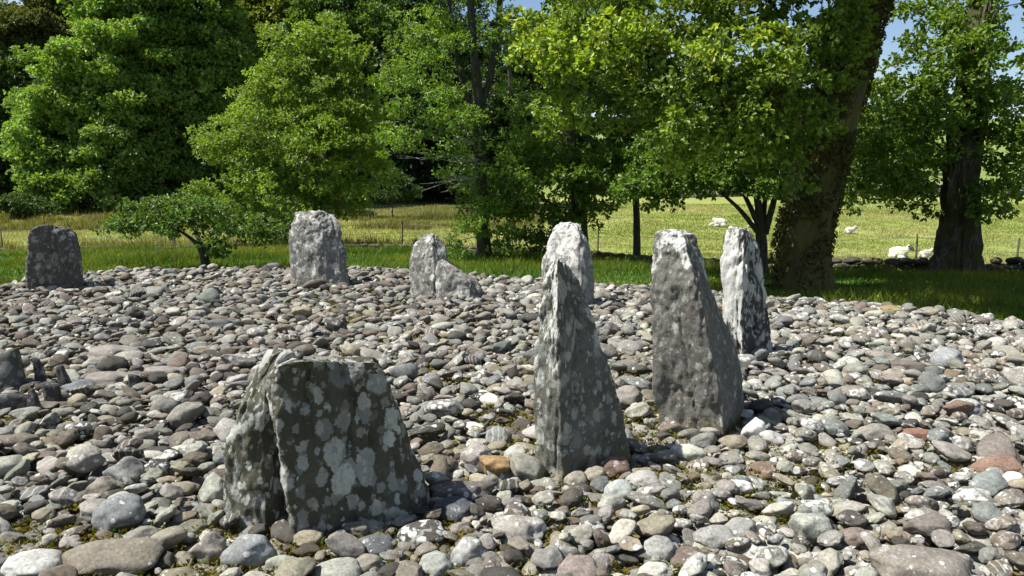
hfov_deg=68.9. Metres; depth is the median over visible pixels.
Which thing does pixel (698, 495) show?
cobble
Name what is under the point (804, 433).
cobble
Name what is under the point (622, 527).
cobble
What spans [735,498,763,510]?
cobble
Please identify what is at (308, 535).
cobble
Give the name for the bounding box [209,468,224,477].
cobble
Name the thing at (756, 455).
cobble
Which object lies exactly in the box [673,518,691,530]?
cobble
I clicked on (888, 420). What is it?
cobble
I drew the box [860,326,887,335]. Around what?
cobble
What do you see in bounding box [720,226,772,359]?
standing stone
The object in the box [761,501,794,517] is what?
cobble
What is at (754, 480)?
cobble
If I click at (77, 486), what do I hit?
cobble
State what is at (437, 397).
cobble
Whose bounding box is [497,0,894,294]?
oak tree
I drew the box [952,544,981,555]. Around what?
cobble
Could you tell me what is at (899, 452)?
cobble
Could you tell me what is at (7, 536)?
cobble
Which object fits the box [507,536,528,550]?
cobble
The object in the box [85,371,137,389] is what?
cobble
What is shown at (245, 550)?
cobble
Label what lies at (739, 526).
cobble
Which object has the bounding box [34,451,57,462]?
cobble
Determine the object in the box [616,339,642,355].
cobble
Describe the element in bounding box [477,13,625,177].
woodland tree
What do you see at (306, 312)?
cobble
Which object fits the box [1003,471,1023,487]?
cobble
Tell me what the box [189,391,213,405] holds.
cobble
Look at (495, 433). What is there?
cobble
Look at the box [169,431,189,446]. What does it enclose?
cobble
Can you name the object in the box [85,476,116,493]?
cobble
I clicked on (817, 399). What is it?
cobble
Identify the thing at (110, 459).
cobble
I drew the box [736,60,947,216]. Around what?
leafy tree
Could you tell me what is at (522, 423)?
cobble
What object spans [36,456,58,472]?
cobble
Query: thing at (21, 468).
cobble
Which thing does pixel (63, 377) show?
upright slate
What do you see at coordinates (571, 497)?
cobble
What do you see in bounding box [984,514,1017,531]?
cobble
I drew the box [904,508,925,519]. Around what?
cobble
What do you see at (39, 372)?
upright slate
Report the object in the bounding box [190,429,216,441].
cobble
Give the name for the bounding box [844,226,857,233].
sheep
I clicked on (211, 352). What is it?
cobble
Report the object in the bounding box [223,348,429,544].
standing stone
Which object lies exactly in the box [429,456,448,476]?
cobble
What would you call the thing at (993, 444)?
cobble
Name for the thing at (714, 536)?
cobble
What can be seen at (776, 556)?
cobble
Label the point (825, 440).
cobble
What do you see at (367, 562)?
cobble
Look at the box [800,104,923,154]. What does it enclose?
woodland tree
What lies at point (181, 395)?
cobble
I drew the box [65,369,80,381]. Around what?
cobble
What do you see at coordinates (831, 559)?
cobble
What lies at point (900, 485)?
cobble
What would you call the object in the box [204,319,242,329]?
cobble
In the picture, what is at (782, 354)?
cobble
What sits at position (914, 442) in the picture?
cobble
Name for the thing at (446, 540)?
moss
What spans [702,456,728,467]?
cobble
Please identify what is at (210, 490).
cobble
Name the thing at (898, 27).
sky
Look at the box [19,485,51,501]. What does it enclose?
cobble
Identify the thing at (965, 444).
cobble
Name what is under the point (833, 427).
cobble
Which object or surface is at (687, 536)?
cobble
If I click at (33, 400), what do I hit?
upright slate
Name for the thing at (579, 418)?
standing stone
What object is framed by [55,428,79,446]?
cobble
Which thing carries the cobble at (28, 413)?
on the cobble spread
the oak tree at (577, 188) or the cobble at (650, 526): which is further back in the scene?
the oak tree at (577, 188)
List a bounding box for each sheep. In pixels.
[709,217,727,226]
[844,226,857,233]
[888,244,913,257]
[918,248,932,257]
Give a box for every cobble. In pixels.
[0,432,39,447]
[0,500,18,507]
[0,503,19,519]
[0,531,26,543]
[0,543,16,553]
[0,548,63,575]
[4,459,30,480]
[8,407,41,421]
[12,443,39,455]
[13,547,39,554]
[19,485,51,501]
[23,500,48,514]
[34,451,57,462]
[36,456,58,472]
[39,412,60,428]
[40,401,59,409]
[42,514,76,528]
[48,487,85,508]
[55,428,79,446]
[59,524,91,539]
[60,379,94,392]
[61,538,164,575]
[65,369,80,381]
[66,442,101,457]
[66,449,105,472]
[67,481,92,491]
[68,423,98,435]
[70,385,98,394]
[75,421,91,424]
[79,498,105,521]
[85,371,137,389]
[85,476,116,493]
[87,344,139,360]
[91,398,107,405]
[91,493,145,531]
[96,355,128,370]
[99,404,118,414]
[101,452,120,463]
[101,489,124,498]
[102,456,144,483]
[107,491,128,498]
[111,424,122,433]
[112,447,143,458]
[114,350,143,361]
[117,438,143,448]
[123,526,158,537]
[125,309,143,318]
[133,428,158,439]
[140,468,162,483]
[141,446,178,451]
[144,366,189,377]
[144,456,169,475]
[148,371,167,383]
[149,551,176,573]
[150,397,178,413]
[150,526,187,552]
[153,505,176,524]
[159,483,183,499]
[163,331,186,345]
[166,402,204,428]
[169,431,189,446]
[170,390,193,400]
[171,481,200,495]
[175,551,194,566]
[177,443,207,455]
[179,519,209,533]
[180,467,204,476]
[182,532,198,542]
[183,451,209,464]
[185,341,207,349]
[188,531,225,564]
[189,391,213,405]
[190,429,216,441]
[193,346,209,353]
[198,472,223,502]
[200,349,223,356]
[202,407,221,418]
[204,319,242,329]
[207,416,223,426]
[209,385,226,396]
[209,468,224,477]
[219,354,258,366]
[220,534,275,569]
[248,523,268,534]
[265,554,288,574]
[276,334,300,342]
[291,306,311,317]
[292,543,320,556]
[293,528,323,545]
[299,322,318,338]
[310,557,361,575]
[324,318,346,332]
[325,532,364,558]
[340,343,360,356]
[357,553,383,574]
[359,534,393,555]
[379,322,403,332]
[398,519,444,546]
[401,316,413,326]
[407,422,445,437]
[414,542,437,556]
[415,357,431,365]
[415,393,429,402]
[417,400,433,411]
[418,442,443,455]
[419,550,453,575]
[424,398,463,417]
[424,471,450,484]
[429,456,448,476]
[429,481,494,502]
[432,313,450,321]
[433,454,457,470]
[433,496,473,522]
[434,395,454,399]
[447,352,465,365]
[448,521,469,535]
[450,537,485,565]
[455,533,479,546]
[460,444,491,465]
[463,422,485,432]
[466,347,486,355]
[466,438,488,446]
[469,473,500,482]
[473,392,496,404]
[474,369,493,378]
[475,322,491,329]
[475,494,501,511]
[479,393,499,405]
[479,455,509,474]
[481,551,502,561]
[485,426,510,443]
[491,515,545,544]
[493,408,516,417]
[503,392,524,404]
[503,445,526,458]
[503,548,524,565]
[504,501,530,515]
[506,379,528,392]
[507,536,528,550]
[510,452,545,481]
[511,418,531,430]
[514,442,535,452]
[519,351,533,358]
[530,548,562,568]
[531,477,559,490]
[531,490,554,506]
[544,545,560,552]
[555,555,596,575]
[559,487,582,507]
[559,546,579,557]
[564,471,587,485]
[568,524,593,544]
[597,455,630,478]
[597,493,625,512]
[603,479,632,500]
[608,518,636,543]
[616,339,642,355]
[616,385,642,408]
[618,536,642,550]
[619,376,651,391]
[625,401,653,419]
[625,470,659,487]
[625,491,667,510]
[626,364,648,375]
[627,437,648,452]
[631,467,655,472]
[635,515,675,536]
[636,484,665,497]
[637,561,673,575]
[643,535,676,561]
[651,449,676,464]
[657,509,673,515]
[658,473,681,490]
[660,488,680,501]
[663,464,681,478]
[670,444,706,460]
[670,546,703,568]
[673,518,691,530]
[682,528,694,545]
[685,459,708,472]
[687,498,712,518]
[690,432,717,447]
[692,489,719,513]
[693,525,734,548]
[700,475,721,482]
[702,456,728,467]
[715,479,737,493]
[718,435,747,448]
[718,451,744,464]
[720,465,744,474]
[720,556,748,571]
[724,536,749,551]
[725,517,758,537]
[731,479,752,494]
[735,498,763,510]
[741,417,765,438]
[745,450,770,461]
[745,461,776,480]
[747,435,766,450]
[748,399,772,411]
[748,475,768,491]
[749,416,770,429]
[754,545,788,568]
[759,430,784,444]
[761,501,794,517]
[762,407,781,422]
[768,350,791,359]
[782,449,811,463]
[788,512,832,548]
[791,399,817,413]
[794,427,816,440]
[794,482,812,499]
[798,443,818,452]
[798,500,833,516]
[799,417,823,433]
[801,334,819,345]
[806,349,827,363]
[809,396,828,402]
[813,362,834,372]
[816,389,829,397]
[817,433,835,447]
[817,530,842,546]
[818,548,843,575]
[819,417,849,436]
[819,461,840,479]
[825,377,847,389]
[831,501,867,515]
[833,475,857,500]
[836,509,868,526]
[837,356,860,370]
[839,412,863,420]
[840,527,866,547]
[841,385,865,397]
[842,362,868,374]
[851,443,868,460]
[852,423,896,440]
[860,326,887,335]
[860,531,881,550]
[864,350,898,360]
[865,473,898,503]
[866,512,885,524]
[867,493,897,518]
[868,544,972,575]
[871,412,901,426]
[872,345,893,353]
[872,357,890,366]
[872,391,906,404]
[873,459,894,475]
[877,403,900,415]
[879,305,902,311]
[882,370,906,377]
[887,447,913,462]
[889,479,908,494]
[890,360,930,369]
[897,428,928,442]
[898,433,924,448]
[899,337,916,349]
[902,511,951,542]
[904,495,937,509]
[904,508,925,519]
[916,472,938,480]
[918,372,945,392]
[919,486,950,498]
[927,427,949,440]
[929,347,963,368]
[931,440,971,461]
[931,529,954,546]
[939,375,952,380]
[942,400,974,414]
[945,487,997,504]
[948,398,986,415]
[948,412,967,423]
[948,507,969,517]
[952,436,974,451]
[952,529,971,544]
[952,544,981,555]
[962,521,986,535]
[965,369,996,385]
[967,540,986,555]
[968,414,991,428]
[968,470,1009,496]
[969,430,988,441]
[969,454,1022,472]
[970,501,1002,523]
[973,324,992,336]
[976,433,1021,464]
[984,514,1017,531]
[990,530,1020,548]
[991,414,1018,425]
[992,345,1020,356]
[994,489,1023,507]
[1000,367,1023,386]
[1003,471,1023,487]
[1006,408,1023,420]
[1006,421,1023,441]
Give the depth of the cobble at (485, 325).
7.75 m
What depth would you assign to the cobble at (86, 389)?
5.40 m
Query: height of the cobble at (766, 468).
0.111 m
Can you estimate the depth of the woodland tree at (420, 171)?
62.60 m
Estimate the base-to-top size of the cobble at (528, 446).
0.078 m
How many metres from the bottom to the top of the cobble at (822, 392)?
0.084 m
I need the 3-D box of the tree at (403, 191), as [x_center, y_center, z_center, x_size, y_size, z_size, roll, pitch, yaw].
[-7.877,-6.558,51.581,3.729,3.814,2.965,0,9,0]
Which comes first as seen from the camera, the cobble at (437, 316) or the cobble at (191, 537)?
the cobble at (191, 537)
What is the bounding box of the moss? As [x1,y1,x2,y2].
[0,276,1023,575]
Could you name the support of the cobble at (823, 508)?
on the cobble spread
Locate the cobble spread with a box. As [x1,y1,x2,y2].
[0,263,1023,575]
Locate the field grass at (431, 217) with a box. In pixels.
[0,201,1023,270]
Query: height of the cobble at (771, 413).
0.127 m
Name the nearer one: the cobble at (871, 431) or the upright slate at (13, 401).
the cobble at (871, 431)
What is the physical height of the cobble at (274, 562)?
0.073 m
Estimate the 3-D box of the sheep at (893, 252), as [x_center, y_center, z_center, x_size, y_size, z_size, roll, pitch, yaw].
[16.280,-1.527,31.230,0.487,0.633,1.066,-6,10,-35]
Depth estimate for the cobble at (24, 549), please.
3.17 m
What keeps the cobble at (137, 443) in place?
on the cobble spread
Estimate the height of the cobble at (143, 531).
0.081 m
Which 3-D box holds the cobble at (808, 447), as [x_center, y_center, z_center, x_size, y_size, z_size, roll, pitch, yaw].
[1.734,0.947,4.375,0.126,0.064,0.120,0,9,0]
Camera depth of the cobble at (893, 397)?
5.21 m
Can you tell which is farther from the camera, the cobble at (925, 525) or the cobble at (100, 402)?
the cobble at (100, 402)
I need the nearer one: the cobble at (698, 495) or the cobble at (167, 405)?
the cobble at (698, 495)
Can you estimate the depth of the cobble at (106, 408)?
5.02 m
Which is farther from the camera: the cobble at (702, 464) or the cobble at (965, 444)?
the cobble at (965, 444)
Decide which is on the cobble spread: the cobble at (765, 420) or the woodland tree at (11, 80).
the cobble at (765, 420)
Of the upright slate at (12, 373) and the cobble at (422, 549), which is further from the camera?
the upright slate at (12, 373)
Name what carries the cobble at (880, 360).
on the cobble spread
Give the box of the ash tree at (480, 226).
[366,0,541,259]
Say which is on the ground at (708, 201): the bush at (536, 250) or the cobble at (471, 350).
the bush at (536, 250)
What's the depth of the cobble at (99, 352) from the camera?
6.60 m
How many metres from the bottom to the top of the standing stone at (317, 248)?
1.226 m
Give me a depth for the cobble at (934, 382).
5.48 m
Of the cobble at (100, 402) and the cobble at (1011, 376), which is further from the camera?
the cobble at (1011, 376)
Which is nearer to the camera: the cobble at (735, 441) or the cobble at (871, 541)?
the cobble at (871, 541)
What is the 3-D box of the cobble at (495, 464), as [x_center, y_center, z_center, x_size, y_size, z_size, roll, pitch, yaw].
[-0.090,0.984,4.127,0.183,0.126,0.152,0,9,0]
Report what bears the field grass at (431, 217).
on the ground at (708, 201)
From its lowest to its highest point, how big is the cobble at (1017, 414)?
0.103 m
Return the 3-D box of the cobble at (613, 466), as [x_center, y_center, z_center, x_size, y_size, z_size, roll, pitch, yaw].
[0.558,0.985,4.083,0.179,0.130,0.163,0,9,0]
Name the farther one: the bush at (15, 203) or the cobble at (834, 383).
the bush at (15, 203)
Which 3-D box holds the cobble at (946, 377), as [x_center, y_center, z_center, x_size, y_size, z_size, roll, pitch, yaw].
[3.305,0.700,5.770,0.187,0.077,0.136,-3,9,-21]
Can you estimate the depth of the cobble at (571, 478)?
3.90 m
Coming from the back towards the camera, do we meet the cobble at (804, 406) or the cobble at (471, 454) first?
the cobble at (804, 406)
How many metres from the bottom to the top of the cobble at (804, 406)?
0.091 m
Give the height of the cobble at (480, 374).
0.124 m
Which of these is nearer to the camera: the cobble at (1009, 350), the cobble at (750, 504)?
the cobble at (750, 504)
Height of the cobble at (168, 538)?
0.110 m
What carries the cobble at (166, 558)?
on the ground at (708, 201)
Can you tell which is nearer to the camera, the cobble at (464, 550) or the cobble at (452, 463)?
the cobble at (464, 550)
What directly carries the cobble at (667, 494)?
on the ground at (708, 201)
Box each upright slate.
[0,347,25,392]
[0,393,27,411]
[27,389,42,409]
[32,357,47,381]
[42,382,60,401]
[56,365,71,388]
[128,374,139,390]
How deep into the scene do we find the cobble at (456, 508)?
3.54 m
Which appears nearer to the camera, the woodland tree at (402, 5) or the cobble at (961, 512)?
the cobble at (961, 512)
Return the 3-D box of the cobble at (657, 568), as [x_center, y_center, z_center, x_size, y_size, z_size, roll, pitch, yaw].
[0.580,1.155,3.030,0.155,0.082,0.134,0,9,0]
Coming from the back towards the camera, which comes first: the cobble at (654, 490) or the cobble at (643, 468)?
the cobble at (643, 468)
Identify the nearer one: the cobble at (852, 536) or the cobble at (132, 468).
the cobble at (852, 536)
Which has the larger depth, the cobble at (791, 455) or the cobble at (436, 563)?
the cobble at (791, 455)
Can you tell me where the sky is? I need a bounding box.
[1,0,1023,119]
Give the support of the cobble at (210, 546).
on the cobble spread
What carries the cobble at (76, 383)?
on the cobble spread
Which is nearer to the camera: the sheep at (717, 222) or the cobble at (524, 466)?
the cobble at (524, 466)
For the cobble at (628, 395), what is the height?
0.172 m
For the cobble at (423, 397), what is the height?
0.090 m
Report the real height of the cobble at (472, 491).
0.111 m
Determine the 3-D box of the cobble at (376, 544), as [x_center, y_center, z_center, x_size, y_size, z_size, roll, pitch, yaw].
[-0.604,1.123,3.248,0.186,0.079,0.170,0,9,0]
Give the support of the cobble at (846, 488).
on the cobble spread
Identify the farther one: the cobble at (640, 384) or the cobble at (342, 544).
the cobble at (640, 384)
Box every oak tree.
[456,0,652,254]
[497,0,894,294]
[843,0,1023,275]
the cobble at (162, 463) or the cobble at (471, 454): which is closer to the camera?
the cobble at (162, 463)
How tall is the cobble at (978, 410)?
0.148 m
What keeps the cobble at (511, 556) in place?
on the cobble spread
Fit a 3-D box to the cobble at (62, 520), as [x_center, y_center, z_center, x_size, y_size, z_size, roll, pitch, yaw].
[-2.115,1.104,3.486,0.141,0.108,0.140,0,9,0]
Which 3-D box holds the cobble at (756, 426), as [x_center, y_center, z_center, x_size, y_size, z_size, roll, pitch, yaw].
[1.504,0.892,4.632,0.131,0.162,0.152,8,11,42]
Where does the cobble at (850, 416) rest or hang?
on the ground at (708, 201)
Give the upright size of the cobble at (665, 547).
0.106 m
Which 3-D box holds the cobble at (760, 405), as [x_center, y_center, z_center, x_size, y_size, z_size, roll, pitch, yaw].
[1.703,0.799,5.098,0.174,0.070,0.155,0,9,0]
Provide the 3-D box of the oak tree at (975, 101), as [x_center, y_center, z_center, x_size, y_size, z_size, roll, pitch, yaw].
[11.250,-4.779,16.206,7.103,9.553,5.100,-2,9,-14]
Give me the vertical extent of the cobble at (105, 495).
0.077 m
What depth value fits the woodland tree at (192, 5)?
72.92 m
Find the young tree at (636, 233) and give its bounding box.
[584,51,693,258]
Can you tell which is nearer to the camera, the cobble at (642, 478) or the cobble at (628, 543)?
the cobble at (628, 543)
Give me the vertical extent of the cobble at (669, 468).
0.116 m
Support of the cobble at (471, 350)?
on the cobble spread
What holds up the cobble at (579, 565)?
on the cobble spread
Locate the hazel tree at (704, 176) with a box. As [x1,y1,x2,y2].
[607,108,805,276]
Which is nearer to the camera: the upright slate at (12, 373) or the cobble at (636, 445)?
the cobble at (636, 445)
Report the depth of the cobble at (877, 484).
3.70 m
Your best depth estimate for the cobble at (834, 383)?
5.57 m
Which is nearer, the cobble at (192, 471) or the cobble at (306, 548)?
the cobble at (306, 548)
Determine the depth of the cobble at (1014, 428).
4.57 m
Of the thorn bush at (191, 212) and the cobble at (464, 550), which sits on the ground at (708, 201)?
the thorn bush at (191, 212)
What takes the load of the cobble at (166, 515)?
on the cobble spread
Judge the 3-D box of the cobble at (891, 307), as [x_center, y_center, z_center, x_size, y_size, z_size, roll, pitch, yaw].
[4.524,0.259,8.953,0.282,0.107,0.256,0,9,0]
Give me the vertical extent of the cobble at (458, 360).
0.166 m
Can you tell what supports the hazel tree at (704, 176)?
on the ground at (708, 201)
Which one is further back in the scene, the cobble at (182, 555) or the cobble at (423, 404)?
the cobble at (423, 404)
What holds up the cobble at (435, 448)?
on the cobble spread
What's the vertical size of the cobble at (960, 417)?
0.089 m
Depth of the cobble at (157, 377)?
5.73 m
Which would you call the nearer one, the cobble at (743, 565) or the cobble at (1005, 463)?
the cobble at (743, 565)
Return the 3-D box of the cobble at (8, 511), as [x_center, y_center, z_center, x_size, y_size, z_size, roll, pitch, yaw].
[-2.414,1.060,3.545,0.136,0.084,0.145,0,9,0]
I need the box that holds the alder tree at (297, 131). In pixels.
[181,10,402,244]
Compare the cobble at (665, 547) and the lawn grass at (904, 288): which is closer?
the cobble at (665, 547)
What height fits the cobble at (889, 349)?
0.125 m
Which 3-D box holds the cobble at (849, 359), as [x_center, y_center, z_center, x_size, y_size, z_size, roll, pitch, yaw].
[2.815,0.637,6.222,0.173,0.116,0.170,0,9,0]
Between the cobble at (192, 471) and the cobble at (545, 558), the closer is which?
the cobble at (545, 558)
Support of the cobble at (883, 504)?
on the cobble spread
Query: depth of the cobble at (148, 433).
4.49 m
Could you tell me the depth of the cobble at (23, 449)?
4.22 m
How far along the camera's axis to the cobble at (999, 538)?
3.25 m
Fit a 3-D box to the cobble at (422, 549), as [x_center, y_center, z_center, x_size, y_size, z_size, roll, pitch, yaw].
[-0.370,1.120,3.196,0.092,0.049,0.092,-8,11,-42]
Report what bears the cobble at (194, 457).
on the cobble spread
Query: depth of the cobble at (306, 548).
3.18 m
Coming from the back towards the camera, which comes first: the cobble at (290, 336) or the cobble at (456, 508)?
the cobble at (290, 336)
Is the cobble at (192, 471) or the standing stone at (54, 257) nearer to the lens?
the cobble at (192, 471)
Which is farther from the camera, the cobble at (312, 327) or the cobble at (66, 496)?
the cobble at (312, 327)
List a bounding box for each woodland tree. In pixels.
[0,0,73,84]
[0,0,197,211]
[0,50,38,209]
[9,2,270,170]
[114,0,267,205]
[203,0,300,194]
[273,0,404,199]
[342,21,473,202]
[373,0,502,146]
[439,65,589,205]
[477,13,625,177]
[650,44,807,146]
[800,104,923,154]
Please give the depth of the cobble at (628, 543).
3.19 m
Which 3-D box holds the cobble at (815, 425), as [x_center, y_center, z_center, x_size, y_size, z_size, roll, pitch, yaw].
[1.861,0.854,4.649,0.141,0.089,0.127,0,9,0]
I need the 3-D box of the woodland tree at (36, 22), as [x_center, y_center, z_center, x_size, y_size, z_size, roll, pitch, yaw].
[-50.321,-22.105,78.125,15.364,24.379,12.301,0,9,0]
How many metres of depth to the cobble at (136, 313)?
8.27 m
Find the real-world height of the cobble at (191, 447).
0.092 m
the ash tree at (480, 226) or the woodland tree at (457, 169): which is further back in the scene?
the woodland tree at (457, 169)
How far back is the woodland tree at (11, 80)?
59.78 m
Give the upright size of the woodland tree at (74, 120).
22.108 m
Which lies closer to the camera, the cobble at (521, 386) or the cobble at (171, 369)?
the cobble at (521, 386)
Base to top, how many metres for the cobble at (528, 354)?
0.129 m
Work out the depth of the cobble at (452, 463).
4.14 m
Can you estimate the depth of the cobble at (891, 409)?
4.94 m
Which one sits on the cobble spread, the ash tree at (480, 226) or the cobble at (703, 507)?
the cobble at (703, 507)
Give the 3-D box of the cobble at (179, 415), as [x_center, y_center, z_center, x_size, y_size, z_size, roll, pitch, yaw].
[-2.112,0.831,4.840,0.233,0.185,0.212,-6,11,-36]
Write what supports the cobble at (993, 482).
on the cobble spread
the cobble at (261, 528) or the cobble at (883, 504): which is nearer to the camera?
the cobble at (261, 528)
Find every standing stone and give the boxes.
[25,224,84,289]
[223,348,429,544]
[288,210,349,285]
[409,233,482,302]
[533,259,630,482]
[541,222,594,302]
[650,229,743,444]
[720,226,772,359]
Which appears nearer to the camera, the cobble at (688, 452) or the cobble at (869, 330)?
the cobble at (688, 452)
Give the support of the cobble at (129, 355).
on the cobble spread
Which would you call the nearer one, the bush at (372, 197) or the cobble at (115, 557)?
the cobble at (115, 557)
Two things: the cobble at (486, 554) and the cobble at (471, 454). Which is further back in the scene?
the cobble at (471, 454)
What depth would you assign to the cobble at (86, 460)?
3.96 m
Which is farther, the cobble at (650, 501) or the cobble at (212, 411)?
the cobble at (212, 411)
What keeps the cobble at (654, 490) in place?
on the cobble spread
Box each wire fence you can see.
[0,221,1023,262]
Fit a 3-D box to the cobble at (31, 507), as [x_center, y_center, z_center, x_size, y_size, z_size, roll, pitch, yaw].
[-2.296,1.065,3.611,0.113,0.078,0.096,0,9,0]
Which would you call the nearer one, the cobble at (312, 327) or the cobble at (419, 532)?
the cobble at (419, 532)
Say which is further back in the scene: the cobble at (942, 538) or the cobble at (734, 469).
the cobble at (734, 469)
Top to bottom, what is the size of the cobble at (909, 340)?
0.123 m
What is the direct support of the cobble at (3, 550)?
on the cobble spread
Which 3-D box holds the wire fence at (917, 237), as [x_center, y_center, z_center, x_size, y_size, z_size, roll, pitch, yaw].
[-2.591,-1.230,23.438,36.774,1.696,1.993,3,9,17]
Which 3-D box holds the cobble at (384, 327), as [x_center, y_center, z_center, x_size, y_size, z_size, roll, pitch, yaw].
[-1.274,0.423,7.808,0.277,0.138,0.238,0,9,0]
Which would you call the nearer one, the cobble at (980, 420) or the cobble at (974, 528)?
the cobble at (974, 528)
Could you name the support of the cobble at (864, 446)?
on the cobble spread
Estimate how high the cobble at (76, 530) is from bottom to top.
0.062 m
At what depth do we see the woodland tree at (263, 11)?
66.68 m
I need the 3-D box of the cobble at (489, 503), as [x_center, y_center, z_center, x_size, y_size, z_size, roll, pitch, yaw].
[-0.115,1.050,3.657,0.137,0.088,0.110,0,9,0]
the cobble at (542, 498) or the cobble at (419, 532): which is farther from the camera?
the cobble at (542, 498)
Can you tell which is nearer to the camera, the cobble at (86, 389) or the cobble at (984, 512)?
the cobble at (984, 512)
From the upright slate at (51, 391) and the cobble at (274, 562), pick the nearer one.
the cobble at (274, 562)
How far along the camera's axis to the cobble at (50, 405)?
5.17 m
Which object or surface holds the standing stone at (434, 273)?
on the ground at (708, 201)
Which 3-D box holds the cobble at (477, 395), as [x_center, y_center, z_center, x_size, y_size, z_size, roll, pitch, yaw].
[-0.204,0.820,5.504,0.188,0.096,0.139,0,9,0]
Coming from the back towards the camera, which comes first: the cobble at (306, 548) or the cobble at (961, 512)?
the cobble at (961, 512)
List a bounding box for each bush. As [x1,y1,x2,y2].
[0,190,63,218]
[88,187,293,265]
[334,183,384,209]
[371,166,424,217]
[521,243,546,256]
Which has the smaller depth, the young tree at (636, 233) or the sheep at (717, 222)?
the young tree at (636, 233)
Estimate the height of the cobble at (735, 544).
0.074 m
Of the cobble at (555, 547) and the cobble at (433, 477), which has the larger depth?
the cobble at (433, 477)
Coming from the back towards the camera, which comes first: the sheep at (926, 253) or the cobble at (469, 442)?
the sheep at (926, 253)
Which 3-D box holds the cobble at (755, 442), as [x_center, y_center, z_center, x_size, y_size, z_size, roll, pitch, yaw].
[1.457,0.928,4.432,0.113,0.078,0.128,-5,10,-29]
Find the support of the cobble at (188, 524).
on the cobble spread
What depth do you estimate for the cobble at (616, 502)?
3.59 m
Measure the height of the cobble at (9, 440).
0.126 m
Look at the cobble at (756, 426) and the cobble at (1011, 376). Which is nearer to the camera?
the cobble at (756, 426)
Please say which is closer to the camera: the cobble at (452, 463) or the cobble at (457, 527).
the cobble at (457, 527)
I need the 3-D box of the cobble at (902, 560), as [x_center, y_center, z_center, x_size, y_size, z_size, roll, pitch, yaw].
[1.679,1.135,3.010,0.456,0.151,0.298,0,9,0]
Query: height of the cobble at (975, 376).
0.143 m
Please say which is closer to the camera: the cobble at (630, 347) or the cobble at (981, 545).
the cobble at (981, 545)
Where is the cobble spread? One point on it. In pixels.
(40, 319)
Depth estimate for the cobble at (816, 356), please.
6.33 m
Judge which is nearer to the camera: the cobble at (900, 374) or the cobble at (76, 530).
the cobble at (76, 530)
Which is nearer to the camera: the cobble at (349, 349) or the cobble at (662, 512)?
the cobble at (662, 512)
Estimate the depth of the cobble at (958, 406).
4.92 m
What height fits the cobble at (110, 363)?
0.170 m
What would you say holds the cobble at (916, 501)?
on the cobble spread
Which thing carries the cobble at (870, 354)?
on the cobble spread
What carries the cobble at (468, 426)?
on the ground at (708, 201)
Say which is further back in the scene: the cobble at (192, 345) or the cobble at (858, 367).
the cobble at (192, 345)
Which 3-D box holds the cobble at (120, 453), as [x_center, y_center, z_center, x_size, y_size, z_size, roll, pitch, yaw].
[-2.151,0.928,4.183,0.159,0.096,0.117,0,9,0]
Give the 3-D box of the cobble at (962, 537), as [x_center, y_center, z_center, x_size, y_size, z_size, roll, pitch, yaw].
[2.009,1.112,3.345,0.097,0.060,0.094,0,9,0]
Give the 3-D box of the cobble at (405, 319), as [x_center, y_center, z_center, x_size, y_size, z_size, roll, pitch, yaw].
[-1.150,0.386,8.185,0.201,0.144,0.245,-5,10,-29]
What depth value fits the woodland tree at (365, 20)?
63.13 m
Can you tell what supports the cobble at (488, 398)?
on the cobble spread
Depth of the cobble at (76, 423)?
4.78 m
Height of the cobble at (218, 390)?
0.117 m
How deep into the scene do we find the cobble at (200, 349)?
6.76 m
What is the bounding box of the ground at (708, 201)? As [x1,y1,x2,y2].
[0,119,1023,575]
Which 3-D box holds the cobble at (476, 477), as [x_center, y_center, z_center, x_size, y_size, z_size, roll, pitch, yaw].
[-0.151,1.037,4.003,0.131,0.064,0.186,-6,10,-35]
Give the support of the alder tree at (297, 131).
on the ground at (708, 201)
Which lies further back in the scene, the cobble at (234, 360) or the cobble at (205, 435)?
the cobble at (234, 360)
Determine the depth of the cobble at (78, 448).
4.20 m
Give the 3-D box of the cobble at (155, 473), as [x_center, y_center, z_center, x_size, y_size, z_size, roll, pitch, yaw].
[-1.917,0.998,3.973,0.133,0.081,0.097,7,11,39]
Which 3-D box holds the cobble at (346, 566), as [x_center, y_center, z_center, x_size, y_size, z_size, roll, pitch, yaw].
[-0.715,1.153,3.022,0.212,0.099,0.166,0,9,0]
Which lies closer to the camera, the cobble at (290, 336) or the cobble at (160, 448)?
the cobble at (160, 448)
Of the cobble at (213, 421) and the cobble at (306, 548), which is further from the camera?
the cobble at (213, 421)
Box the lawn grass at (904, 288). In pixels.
[0,237,1023,320]
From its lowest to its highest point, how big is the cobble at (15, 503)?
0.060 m
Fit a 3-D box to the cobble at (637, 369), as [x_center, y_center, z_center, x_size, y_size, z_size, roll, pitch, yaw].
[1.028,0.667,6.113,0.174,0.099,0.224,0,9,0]
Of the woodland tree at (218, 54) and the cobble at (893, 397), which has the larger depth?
the woodland tree at (218, 54)

